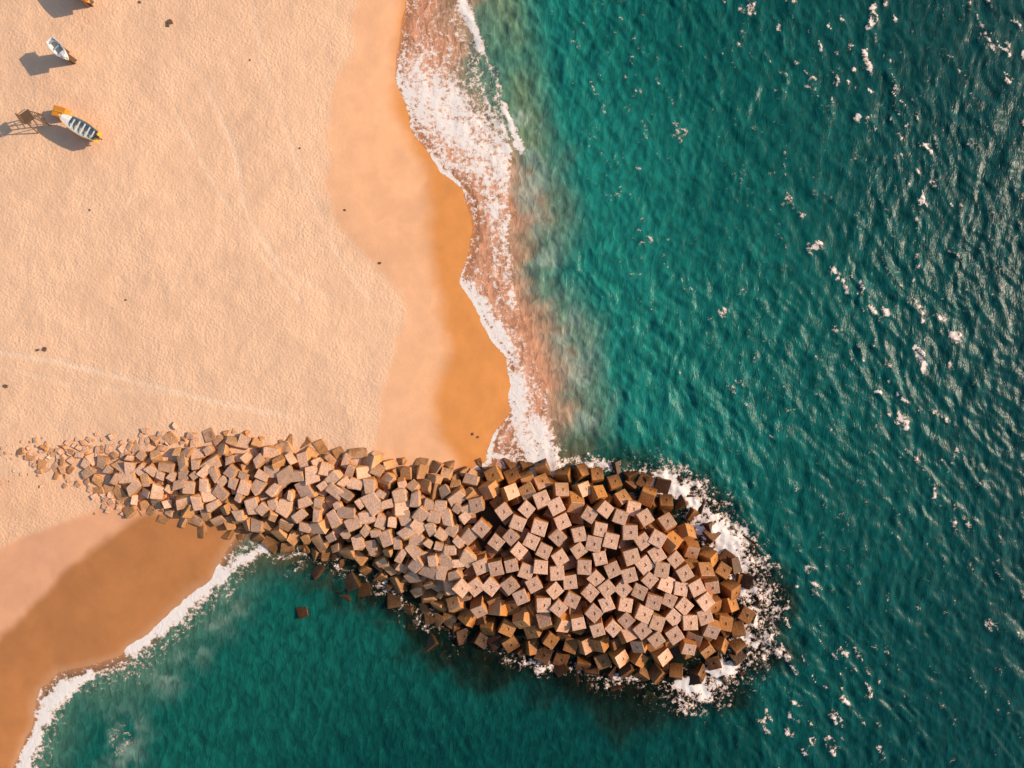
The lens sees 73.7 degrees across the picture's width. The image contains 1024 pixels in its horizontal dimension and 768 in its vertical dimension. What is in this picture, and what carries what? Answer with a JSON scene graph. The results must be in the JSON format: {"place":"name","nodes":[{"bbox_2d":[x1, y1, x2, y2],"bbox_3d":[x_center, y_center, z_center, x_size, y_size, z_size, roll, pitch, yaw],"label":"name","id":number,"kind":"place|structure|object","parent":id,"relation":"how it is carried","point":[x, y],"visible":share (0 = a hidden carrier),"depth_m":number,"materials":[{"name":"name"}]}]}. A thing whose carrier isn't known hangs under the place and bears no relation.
{"place":"outdoors","nodes":[
{"label":"outdoors","id":0,"kind":"place"},
{"bbox_2d":[0,0,768,767],"bbox_3d":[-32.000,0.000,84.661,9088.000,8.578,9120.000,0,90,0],"label":"sand beach ground","id":1,"kind":"structure","parent":0,"point":[226,246],"depth_m":80.93,"materials":[{"name":"beige sand"}]},
{"bbox_2d":[15,109,50,133],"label":"lifeguard chair","id":2,"kind":"object","parent":1,"relation":"on","point":[26,116],"visible":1,"depth_m":78.33,"materials":[{"name":"brown wood"}]},
{"bbox_2d":[51,105,70,118],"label":"orange fish crate","id":3,"kind":"object","parent":1,"relation":"on","point":[57,110],"visible":0.73,"depth_m":79.53,"materials":[{"name":"paint"}]},
{"bbox_2d":[46,37,76,64],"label":"dinghy","id":4,"kind":"object","parent":1,"relation":"on","point":[56,47],"visible":1,"depth_m":78.48,"materials":[{"name":"white paint"}]},
{"bbox_2d":[58,113,101,142],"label":"fishing boat","id":5,"kind":"object","parent":1,"relation":"on","point":[80,127],"visible":1,"depth_m":78.96,"materials":[{"name":"white paint"}]},
{"bbox_2d":[81,0,93,7],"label":"fishing boat","id":6,"kind":"object","parent":1,"relation":"on","point":[88,3],"visible":1,"depth_m":80.05,"materials":[{"name":"orange paint"}]},
{"bbox_2d":[0,422,776,707],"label":"breakwater","id":7,"kind":"object","parent":1,"relation":"on","point":[599,571],"visible":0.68,"depth_m":80.14,"materials":[{"name":"concrete"}]},
{"bbox_2d":[15,0,1023,767],"bbox_3d":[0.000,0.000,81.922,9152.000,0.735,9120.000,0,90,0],"label":"sea water","id":8,"kind":"structure","parent":0,"point":[755,268],"depth_m":81.91,"materials":[{"name":"teal liquid"}]}
]}

